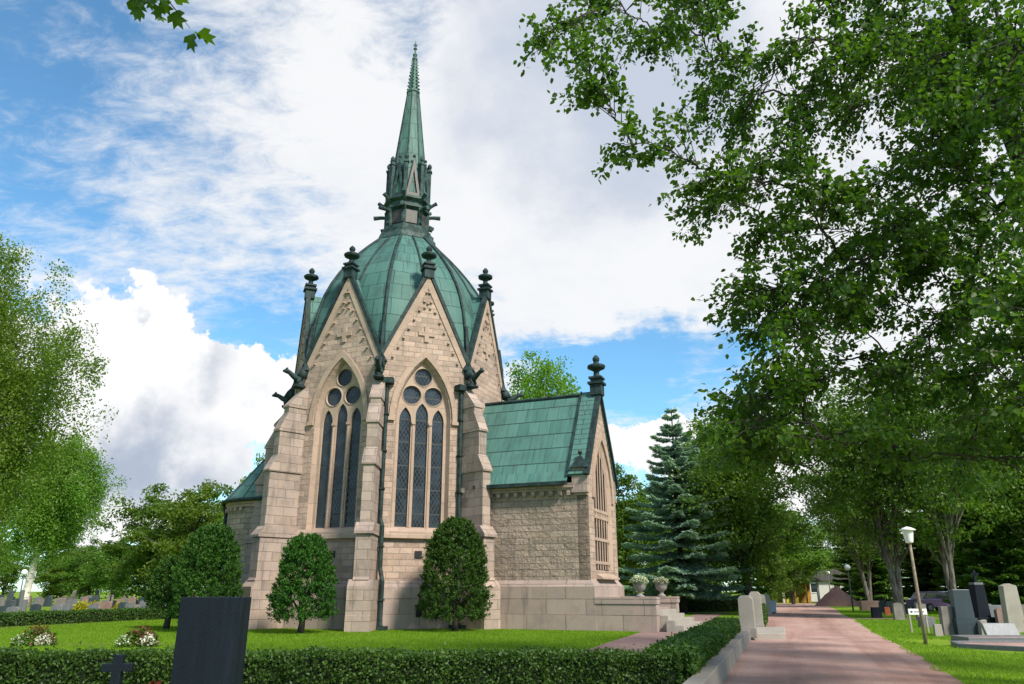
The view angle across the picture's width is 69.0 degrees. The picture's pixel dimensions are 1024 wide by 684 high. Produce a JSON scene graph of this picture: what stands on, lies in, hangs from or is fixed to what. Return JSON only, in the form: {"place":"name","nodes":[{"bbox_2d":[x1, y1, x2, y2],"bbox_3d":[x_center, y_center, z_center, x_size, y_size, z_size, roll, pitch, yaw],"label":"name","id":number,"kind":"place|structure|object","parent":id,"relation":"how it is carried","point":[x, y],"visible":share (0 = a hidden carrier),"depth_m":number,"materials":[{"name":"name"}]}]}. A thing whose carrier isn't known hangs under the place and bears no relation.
{"place":"outdoors","nodes":[
{"label":"outdoors","id":0,"kind":"place"},
{"bbox_2d":[0,591,1023,683],"bbox_3d":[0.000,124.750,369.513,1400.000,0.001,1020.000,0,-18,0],"label":"ground","id":1,"kind":"structure","parent":0,"point":[940,642],"depth_m":24.39,"materials":[{"name":"green plant"}]},
{"bbox_2d":[6,590,13,600],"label":"gravestone","id":2,"kind":"object","parent":1,"relation":"on","point":[10,595],"visible":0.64,"depth_m":47.22,"materials":[{"name":"grey stone"}]},
{"bbox_2d":[0,542,19,577],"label":"broadleaf tree","id":3,"kind":"object","parent":1,"relation":"on","point":[4,564],"visible":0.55,"depth_m":145.71,"materials":[{"name":"green plant"}]},
{"bbox_2d":[6,606,20,611],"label":"gravestone","id":4,"kind":"object","parent":1,"relation":"on","point":[12,608],"visible":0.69,"depth_m":40.04,"materials":[{"name":"grey stone"}]},
{"bbox_2d":[0,429,27,586],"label":"birch tree","id":5,"kind":"object","parent":1,"relation":"on","point":[3,549],"visible":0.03,"depth_m":95.27,"materials":[{"name":"green plant"}]},
{"bbox_2d":[0,540,29,596],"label":"broadleaf tree","id":6,"kind":"object","parent":1,"relation":"on","point":[7,580],"visible":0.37,"depth_m":152.76,"materials":[{"name":"green plant"}]},
{"bbox_2d":[17,569,27,606],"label":"globe lamp","id":7,"kind":"object","parent":1,"relation":"on","point":[24,572],"visible":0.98,"depth_m":66.62,"materials":[{"name":"white glass"}]},
{"bbox_2d":[20,599,27,610],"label":"gravestone","id":8,"kind":"object","parent":1,"relation":"on","point":[23,604],"visible":0.81,"depth_m":58.74,"materials":[{"name":"grey stone"}]},
{"bbox_2d":[10,623,58,646],"bbox_3d":[-14.329,8.880,22.462,1.256,0.763,1.083,0,-18,0],"label":"flower bed","id":9,"kind":"object","parent":1,"relation":"on","point":[36,636],"visible":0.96,"depth_m":22.29,"materials":[{"name":"white plant"}]},
{"bbox_2d":[43,597,51,606],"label":"gravestone","id":10,"kind":"object","parent":1,"relation":"on","point":[48,602],"visible":0.98,"depth_m":75.35,"materials":[{"name":"stone"}]},
{"bbox_2d":[21,542,79,594],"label":"broadleaf tree","id":11,"kind":"object","parent":1,"relation":"on","point":[43,567],"visible":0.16,"depth_m":143.37,"materials":[{"name":"green plant"}]},
{"bbox_2d":[50,605,62,610],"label":"gravestone","id":12,"kind":"object","parent":1,"relation":"on","point":[56,607],"visible":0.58,"depth_m":41.60,"materials":[{"name":"grey stone"}]},
{"bbox_2d":[0,232,118,558],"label":"birch tree","id":13,"kind":"object","parent":1,"relation":"on","point":[22,434],"visible":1,"depth_m":41.95,"materials":[{"name":"green plant"}]},
{"bbox_2d":[54,598,65,604],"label":"gravestone","id":14,"kind":"object","parent":1,"relation":"on","point":[59,601],"visible":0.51,"depth_m":46.85,"materials":[{"name":"stone"}]},
{"bbox_2d":[33,553,88,598],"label":"broadleaf tree","id":15,"kind":"object","parent":1,"relation":"on","point":[50,576],"visible":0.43,"depth_m":107.67,"materials":[{"name":"green plant"}]},
{"bbox_2d":[0,428,130,606],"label":"birch tree","id":16,"kind":"object","parent":1,"relation":"on","point":[71,513],"visible":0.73,"depth_m":74.89,"materials":[{"name":"green plant"}]},
{"bbox_2d":[71,600,89,610],"bbox_3d":[-29.447,18.183,50.869,1.518,1.121,1.396,0,-18,0],"label":"yellow shrub","id":17,"kind":"object","parent":1,"relation":"on","point":[81,605],"visible":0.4,"depth_m":50.75,"materials":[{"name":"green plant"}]},
{"bbox_2d":[64,538,102,598],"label":"broadleaf tree","id":18,"kind":"object","parent":1,"relation":"on","point":[93,543],"visible":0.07,"depth_m":143.02,"materials":[{"name":"green plant"}]},
{"bbox_2d":[50,546,120,598],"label":"broadleaf tree","id":19,"kind":"object","parent":1,"relation":"on","point":[70,586],"visible":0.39,"depth_m":98.65,"materials":[{"name":"green plant"}]},
{"bbox_2d":[0,606,176,627],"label":"hedge","id":20,"kind":"object","parent":1,"relation":"on","point":[23,618],"visible":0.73,"depth_m":37.31,"materials":[{"name":"green plant"}]},
{"bbox_2d":[101,601,111,608],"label":"gravestone","id":21,"kind":"object","parent":1,"relation":"on","point":[107,604],"visible":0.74,"depth_m":52.38,"materials":[{"name":"pink stone"}]},
{"bbox_2d":[74,537,146,599],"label":"broadleaf tree","id":22,"kind":"object","parent":1,"relation":"on","point":[90,572],"visible":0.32,"depth_m":91.96,"materials":[{"name":"green plant"}]},
{"bbox_2d":[101,654,134,683],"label":"grave cross","id":23,"kind":"object","parent":1,"relation":"on","point":[117,667],"visible":1,"depth_m":8.43,"materials":[{"name":"black stone"}]},
{"bbox_2d":[90,482,180,599],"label":"broadleaf tree","id":24,"kind":"object","parent":1,"relation":"on","point":[144,513],"visible":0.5,"depth_m":70.83,"materials":[{"name":"green plant"}]},
{"bbox_2d":[115,625,159,647],"bbox_3d":[-11.011,8.735,22.018,1.250,0.714,1.046,0,-18,0],"label":"flower bed","id":25,"kind":"object","parent":1,"relation":"on","point":[143,637],"visible":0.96,"depth_m":21.82,"materials":[{"name":"white plant"}]},
{"bbox_2d":[143,553,195,628],"bbox_3d":[-14.943,10.837,32.320,2.233,3.281,2.231,0,-18,0],"label":"clipped tree","id":26,"kind":"object","parent":1,"relation":"on","point":[161,576],"visible":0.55,"depth_m":31.98,"materials":[{"name":"green plant"}]},
{"bbox_2d":[126,0,215,53],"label":"maple tree","id":27,"kind":"object","parent":1,"relation":"on","point":[137,7],"visible":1,"depth_m":7.35,"materials":[{"name":"green plant"}]},
{"bbox_2d":[123,479,222,596],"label":"broadleaf tree","id":28,"kind":"object","parent":1,"relation":"on","point":[193,516],"visible":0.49,"depth_m":66.95,"materials":[{"name":"green plant"}]},
{"bbox_2d":[159,483,233,594],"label":"broadleaf tree","id":29,"kind":"object","parent":1,"relation":"on","point":[226,489],"visible":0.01,"depth_m":81.61,"materials":[{"name":"green plant"}]},
{"bbox_2d":[166,521,244,622],"bbox_3d":[-12.494,9.610,30.515,3.040,4.478,3.067,0,-18,0],"label":"clipped tree","id":30,"kind":"object","parent":1,"relation":"on","point":[224,546],"visible":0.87,"depth_m":30.11,"materials":[{"name":"green plant"}]},
{"bbox_2d":[170,597,251,683],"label":"memorial slab","id":31,"kind":"structure","parent":1,"relation":"on","point":[211,640],"depth_m":8.74,"materials":[{"name":"black stone"}]},
{"bbox_2d":[217,453,264,523],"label":"broadleaf tree","id":32,"kind":"object","parent":1,"relation":"on","point":[241,480],"depth_m":65.86,"materials":[{"name":"green plant"}]},
{"bbox_2d":[265,531,340,633],"bbox_3d":[-8.194,9.501,29.397,2.970,3.977,2.728,0,-18,0],"label":"clipped tree","id":33,"kind":"object","parent":1,"relation":"on","point":[320,570],"visible":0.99,"depth_m":28.90,"materials":[{"name":"green plant"}]},
{"bbox_2d":[0,619,639,653],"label":"lawn grass","id":34,"kind":"structure","parent":1,"relation":"on","point":[441,637],"depth_m":26.17,"materials":[{"name":"green plant"}]},
{"bbox_2d":[0,641,686,683],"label":"hedge","id":35,"kind":"object","parent":1,"relation":"on","point":[382,665],"visible":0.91,"depth_m":11.45,"materials":[{"name":"green plant"}]},
{"bbox_2d":[413,515,494,631],"bbox_3d":[-2.335,9.612,30.895,3.053,4.718,3.273,12,-22,-31],"label":"clipped tree","id":36,"kind":"object","parent":1,"relation":"on","point":[443,543],"visible":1,"depth_m":30.38,"materials":[{"name":"green plant"}]},
{"bbox_2d":[215,42,701,632],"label":"chapel","id":37,"kind":"structure","parent":1,"relation":"on","point":[407,422],"depth_m":34.75,"materials":[{"name":"stone"}]},
{"bbox_2d":[303,350,368,534],"bbox_3d":[-8.128,4.561,34.898,3.420,8.640,0.600,-7,-20,21],"label":"window","id":38,"kind":"structure","parent":37,"relation":"in","point":[340,413],"depth_m":34.98,"materials":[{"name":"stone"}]},
{"bbox_2d":[388,350,458,533],"bbox_3d":[-4.225,4.561,34.898,3.420,8.640,0.600,7,-20,-21],"label":"window","id":39,"kind":"structure","parent":37,"relation":"in","point":[420,476],"depth_m":34.94,"materials":[{"name":"stone"}]},
{"bbox_2d":[592,433,619,579],"bbox_3d":[4.115,7.487,34.397,0.720,6.630,3.440,-7,-20,21],"label":"porch window","id":40,"kind":"structure","parent":37,"relation":"in","point":[600,449],"depth_m":34.67,"materials":[{"name":"stone"}]},
{"bbox_2d":[629,575,648,596],"bbox_3d":[5.223,10.018,30.605,0.846,0.891,0.850,0,-18,0],"label":"flower urn","id":41,"kind":"object","parent":37,"relation":"on","point":[638,582],"visible":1,"depth_m":30.43,"materials":[{"name":"stone"}]},
{"bbox_2d":[652,576,668,595],"bbox_3d":[6.892,11.261,34.365,0.816,0.908,0.846,0,-18,0],"label":"flower urn","id":42,"kind":"object","parent":37,"relation":"on","point":[660,583],"visible":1,"depth_m":34.21,"materials":[{"name":"stone"}]},
{"bbox_2d":[503,350,580,400],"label":"birch tree","id":43,"kind":"object","parent":1,"relation":"on","point":[539,389],"visible":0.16,"depth_m":67.44,"materials":[{"name":"green plant"}]},
{"bbox_2d":[615,463,674,595],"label":"broadleaf tree","id":44,"kind":"object","parent":1,"relation":"on","point":[623,519],"visible":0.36,"depth_m":68.60,"materials":[{"name":"green plant"}]},
{"bbox_2d":[618,495,694,595],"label":"broadleaf tree","id":45,"kind":"object","parent":1,"relation":"on","point":[655,553],"visible":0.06,"depth_m":85.95,"materials":[{"name":"green plant"}]},
{"bbox_2d":[618,406,754,613],"bbox_3d":[12.423,12.444,55.962,10.260,15.353,10.700,0,-18,0],"label":"blue spruce","id":46,"kind":"object","parent":1,"relation":"on","point":[692,569],"visible":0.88,"depth_m":54.30,"materials":[{"name":"green plant"}]},
{"bbox_2d":[642,616,740,682],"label":"hedge","id":47,"kind":"object","parent":1,"relation":"on","point":[698,647],"visible":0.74,"depth_m":14.05,"materials":[{"name":"green plant"}]},
{"bbox_2d":[631,413,769,592],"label":"linden tree","id":48,"kind":"object","parent":1,"relation":"on","point":[688,444],"visible":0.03,"depth_m":72.23,"materials":[{"name":"green plant"}]},
{"bbox_2d":[679,597,738,611],"bbox_3d":[14.122,20.355,57.775,10.253,1.301,1.317,3,-19,-8],"label":"hedge","id":49,"kind":"object","parent":1,"relation":"on","point":[704,605],"visible":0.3,"depth_m":57.55,"materials":[{"name":"green plant"}]},
{"bbox_2d":[683,629,751,683],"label":"kerb wall","id":50,"kind":"structure","parent":1,"relation":"on","point":[717,669],"depth_m":14.38,"materials":[{"name":"grey stone"}]},
{"bbox_2d":[724,574,761,596],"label":"fir tree","id":51,"kind":"object","parent":1,"relation":"on","point":[739,592],"visible":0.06,"depth_m":147.64,"materials":[{"name":"green plant"}]},
{"bbox_2d":[738,595,757,637],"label":"gate pillar","id":52,"kind":"structure","parent":1,"relation":"on","point":[746,612],"depth_m":25.16,"materials":[{"name":"stone"}]},
{"bbox_2d":[644,401,863,595],"bbox_3d":[18.821,12.192,56.003,16.012,15.857,13.034,0,-18,0],"label":"linden tree","id":53,"kind":"object","parent":1,"relation":"on","point":[742,510],"visible":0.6,"depth_m":53.93,"materials":[{"name":"green plant"}]},
{"bbox_2d":[749,592,764,626],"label":"gate pillar","id":54,"kind":"structure","parent":1,"relation":"on","point":[756,597],"depth_m":30.31,"materials":[{"name":"stone"}]},
{"bbox_2d":[751,572,774,600],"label":"fir tree","id":55,"kind":"object","parent":1,"relation":"on","point":[760,590],"visible":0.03,"depth_m":113.80,"materials":[{"name":"green plant"}]},
{"bbox_2d":[761,603,767,626],"bbox_3d":[11.770,13.181,35.982,1.063,1.065,10.265,-6,-19,18],"label":"hedge","id":56,"kind":"object","parent":1,"relation":"on","point":[765,614],"visible":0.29,"depth_m":35.73,"materials":[{"name":"green plant"}]},
{"bbox_2d":[763,594,771,614],"bbox_3d":[17.406,17.941,50.941,0.550,1.350,0.220,0,-18,0],"label":"gravestone","id":57,"kind":"object","parent":1,"relation":"on","point":[768,602],"visible":0.67,"depth_m":50.85,"materials":[{"name":"stone"}]},
{"bbox_2d":[513,0,1023,508],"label":"linden tree","id":58,"kind":"object","parent":1,"relation":"on","point":[931,80],"visible":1,"depth_m":13.35,"materials":[{"name":"green plant"}]},
{"bbox_2d":[752,627,784,638],"bbox_3d":[9.391,10.816,27.570,1.370,0.300,5.384,-6,-19,18],"label":"gate step","id":59,"kind":"object","parent":1,"relation":"on","point":[770,632],"visible":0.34,"depth_m":25.41,"materials":[{"name":"stone"}]},
{"bbox_2d":[755,530,799,602],"bbox_3d":[22.364,18.943,63.105,3.889,7.382,3.912,15,-24,-38],"label":"broadleaf tree","id":60,"kind":"object","parent":1,"relation":"on","point":[769,582],"visible":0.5,"depth_m":62.28,"materials":[{"name":"green plant"}]},
{"bbox_2d":[733,489,825,573],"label":"linden tree","id":61,"kind":"object","parent":1,"relation":"on","point":[788,505],"visible":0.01,"depth_m":134.68,"materials":[{"name":"green plant"}]},
{"bbox_2d":[753,504,834,603],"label":"broadleaf tree","id":62,"kind":"object","parent":1,"relation":"on","point":[805,555],"visible":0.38,"depth_m":86.56,"materials":[{"name":"green plant"}]},
{"bbox_2d":[805,538,834,570],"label":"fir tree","id":63,"kind":"object","parent":1,"relation":"on","point":[816,545],"visible":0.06,"depth_m":127.49,"materials":[{"name":"green plant"}]},
{"bbox_2d":[802,539,841,569],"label":"broadleaf tree","id":64,"kind":"object","parent":1,"relation":"on","point":[836,558],"visible":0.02,"depth_m":135.85,"materials":[{"name":"green plant"}]},
{"bbox_2d":[809,569,847,601],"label":"white house","id":65,"kind":"structure","parent":1,"relation":"on","point":[823,587],"depth_m":109.18,"materials":[{"name":"paint"}]},
{"bbox_2d":[810,583,816,592],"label":"window","id":66,"kind":"structure","parent":65,"relation":"in","point":[812,585],"depth_m":109.10,"materials":[{"name":"black glass"}]},
{"bbox_2d":[815,586,858,605],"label":"soil heap","id":67,"kind":"object","parent":1,"relation":"on","point":[835,596],"visible":0.92,"depth_m":78.31,"materials":[{"name":"brown soil"}]},
{"bbox_2d":[844,565,853,610],"bbox_3d":[26.738,19.482,58.860,0.460,3.630,0.460,0,-18,0],"label":"globe lamp","id":68,"kind":"object","parent":1,"relation":"on","point":[847,567],"visible":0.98,"depth_m":58.96,"materials":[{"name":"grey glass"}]},
{"bbox_2d":[810,514,899,573],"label":"linden tree","id":69,"kind":"object","parent":1,"relation":"on","point":[830,546],"visible":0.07,"depth_m":140.75,"materials":[{"name":"green plant"}]},
{"bbox_2d":[794,447,921,600],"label":"linden tree","id":70,"kind":"object","parent":1,"relation":"on","point":[859,549],"visible":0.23,"depth_m":70.98,"materials":[{"name":"green plant"}]},
{"bbox_2d":[830,510,887,595],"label":"fir tree","id":71,"kind":"object","parent":1,"relation":"on","point":[842,582],"visible":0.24,"depth_m":99.27,"materials":[{"name":"green plant"}]},
{"bbox_2d":[858,601,878,609],"bbox_3d":[29.851,22.017,62.231,1.500,0.750,0.500,0,-18,0],"label":"gravestone","id":72,"kind":"object","parent":1,"relation":"on","point":[865,605],"visible":0.62,"depth_m":62.02,"materials":[{"name":"brown stone"}]},
{"bbox_2d":[844,524,894,601],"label":"fir tree","id":73,"kind":"object","parent":1,"relation":"on","point":[878,579],"visible":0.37,"depth_m":90.35,"materials":[{"name":"green plant"}]},
{"bbox_2d":[870,607,882,617],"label":"gravestone","id":74,"kind":"object","parent":1,"relation":"on","point":[876,612],"visible":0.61,"depth_m":44.49,"materials":[{"name":"black stone"}]},
{"bbox_2d":[787,366,995,617],"bbox_3d":[24.404,9.267,47.867,12.052,16.320,12.773,-9,-20,25],"label":"linden tree","id":75,"kind":"object","parent":1,"relation":"on","point":[877,512],"visible":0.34,"depth_m":46.53,"materials":[{"name":"green plant"}]},
{"bbox_2d":[892,603,904,619],"bbox_3d":[21.600,15.075,41.658,0.556,0.921,0.200,0,-18,1],"label":"gravestone","id":76,"kind":"object","parent":1,"relation":"on","point":[898,611],"visible":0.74,"depth_m":41.57,"materials":[{"name":"stone"}]},
{"bbox_2d":[899,527,927,644],"bbox_3d":[12.750,7.689,23.473,0.500,3.645,0.500,0,-18,0],"label":"path lamp","id":77,"kind":"object","parent":1,"relation":"on","point":[907,532],"visible":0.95,"depth_m":23.55,"materials":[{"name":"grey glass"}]},
{"bbox_2d":[899,515,935,592],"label":"fir tree","id":78,"kind":"object","parent":1,"relation":"on","point":[907,560],"visible":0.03,"depth_m":133.03,"materials":[{"name":"green plant"}]},
{"bbox_2d":[908,609,929,632],"bbox_3d":[16.132,11.099,29.519,0.760,0.985,0.073,1,-18,-4],"label":"direction sign","id":79,"kind":"object","parent":1,"relation":"on","point":[913,611],"visible":0.75,"depth_m":29.58,"materials":[{"name":"white metal"}]},
{"bbox_2d":[889,490,956,602],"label":"fir tree","id":80,"kind":"object","parent":1,"relation":"on","point":[925,565],"visible":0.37,"depth_m":79.59,"materials":[{"name":"green plant"}]},
{"bbox_2d":[827,357,1023,604],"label":"linden tree","id":81,"kind":"object","parent":1,"relation":"on","point":[941,535],"visible":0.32,"depth_m":43.23,"materials":[{"name":"green plant"}]},
{"bbox_2d":[917,617,934,626],"bbox_3d":[18.759,12.680,33.721,0.659,0.450,0.300,0,-18,0],"label":"gravestone","id":82,"kind":"object","parent":1,"relation":"on","point":[931,620],"visible":0.54,"depth_m":33.60,"materials":[{"name":"grey stone"}]},
{"bbox_2d":[905,591,948,611],"bbox_3d":[33.345,20.396,58.558,4.218,1.495,1.790,4,-19,-11],"label":"parked car","id":83,"kind":"object","parent":1,"relation":"on","point":[931,600],"visible":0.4,"depth_m":57.83,"materials":[{"name":"purple paint"}]},
{"bbox_2d":[838,611,1023,683],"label":"verge grass","id":84,"kind":"structure","parent":1,"relation":"on","point":[892,623],"depth_m":19.53,"materials":[{"name":"green plant"}]},
{"bbox_2d":[932,624,943,636],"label":"gravestone","id":85,"kind":"object","parent":1,"relation":"on","point":[937,630],"visible":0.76,"depth_m":27.02,"materials":[{"name":"stone"}]},
{"bbox_2d":[938,606,954,635],"bbox_3d":[16.199,10.356,27.644,0.579,1.020,0.220,0,-18,0],"label":"gravestone","id":86,"kind":"object","parent":1,"relation":"on","point":[945,616],"visible":0.65,"depth_m":27.57,"materials":[{"name":"stone"}]},
{"bbox_2d":[898,465,1018,585],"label":"linden tree","id":87,"kind":"object","parent":1,"relation":"on","point":[948,528],"visible":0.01,"depth_m":71.96,"materials":[{"name":"green plant"}]},
{"bbox_2d":[931,514,994,591],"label":"fir tree","id":88,"kind":"object","parent":1,"relation":"on","point":[941,582],"visible":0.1,"depth_m":74.20,"materials":[{"name":"green plant"}]},
{"bbox_2d":[949,589,978,634],"bbox_3d":[16.686,10.054,27.531,0.800,1.720,0.365,0,-18,0],"label":"gravestone","id":89,"kind":"object","parent":1,"relation":"on","point":[964,620],"visible":0.77,"depth_m":27.45,"materials":[{"name":"stone"}]},
{"bbox_2d":[968,570,995,622],"bbox_3d":[19.846,11.003,31.645,0.780,2.520,0.620,2,-19,-5],"label":"gravestone","id":90,"kind":"object","parent":1,"relation":"on","point":[979,601],"visible":0.62,"depth_m":31.50,"materials":[{"name":"black stone"}]},
{"bbox_2d":[977,619,986,634],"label":"gravestone","id":91,"kind":"object","parent":1,"relation":"on","point":[980,631],"visible":0.5,"depth_m":27.07,"materials":[{"name":"stone"}]},
{"bbox_2d":[941,463,1023,604],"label":"fir tree","id":92,"kind":"object","parent":1,"relation":"on","point":[995,576],"visible":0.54,"depth_m":50.97,"materials":[{"name":"green plant"}]},
{"bbox_2d":[943,382,1023,549],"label":"linden tree","id":93,"kind":"object","parent":1,"relation":"on","point":[1019,505],"visible":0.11,"depth_m":50.52,"materials":[{"name":"green plant"}]},
{"bbox_2d":[950,641,1023,651],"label":"grave plot","id":94,"kind":"object","parent":1,"relation":"on","point":[1003,645],"visible":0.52,"depth_m":21.43,"materials":[{"name":"grey stone"}]},
{"bbox_2d":[950,635,1023,640],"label":"grave plot","id":95,"kind":"object","parent":1,"relation":"on","point":[987,637],"visible":0.52,"depth_m":23.84,"materials":[{"name":"grey stone"}]},
{"bbox_2d":[989,605,1000,616],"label":"gravestone","id":96,"kind":"object","parent":1,"relation":"on","point":[992,607],"visible":0.04,"depth_m":33.80,"materials":[{"name":"grey stone"}]},
{"bbox_2d":[994,608,1003,622],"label":"gravestone","id":97,"kind":"object","parent":1,"relation":"on","point":[998,615],"visible":0.37,"depth_m":30.93,"materials":[{"name":"pink stone"}]},
{"bbox_2d":[980,623,1019,634],"bbox_3d":[16.984,10.045,25.890,1.159,0.500,0.426,0,-18,0],"label":"gravestone","id":98,"kind":"object","parent":1,"relation":"on","point":[999,628],"visible":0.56,"depth_m":25.88,"materials":[{"name":"grey stone"}]},
{"bbox_2d":[981,464,1023,587],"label":"fir tree","id":99,"kind":"object","parent":1,"relation":"on","point":[1022,586],"visible":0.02,"depth_m":57.57,"materials":[{"name":"green plant"}]},
{"bbox_2d":[998,584,1023,632],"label":"gravestone","id":100,"kind":"object","parent":1,"relation":"on","point":[1012,611],"visible":0.73,"depth_m":29.58,"materials":[{"name":"stone"}]},
{"bbox_2d":[0,0,1023,590],"label":"sky","id":101,"kind":"structure","parent":0,"point":[192,198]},
{"bbox_2d":[586,613,726,657],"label":"lawn path","id":102,"kind":"structure","parent":0,"point":[640,639],"depth_m":25.22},
{"bbox_2d":[778,572,822,602],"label":"pavilion","id":103,"kind":"structure","parent":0,"point":[804,597],"depth_m":99.55,"materials":[{"name":"yellow wood"}]},
{"bbox_2d":[776,603,905,603],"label":"cross road","id":104,"kind":"structure","parent":0,"point":[802,603],"depth_m":92.69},
{"bbox_2d":[854,592,885,600],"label":"parked car","id":105,"kind":"object","parent":104,"relation":"on","point":[879,598],"visible":0.17,"depth_m":89.97,"materials":[{"name":"black paint"}]},
{"bbox_2d":[722,604,962,683],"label":"gravel road","id":106,"kind":"structure","parent":0,"point":[823,645],"depth_m":18.52,"materials":[{"name":"gravel"}]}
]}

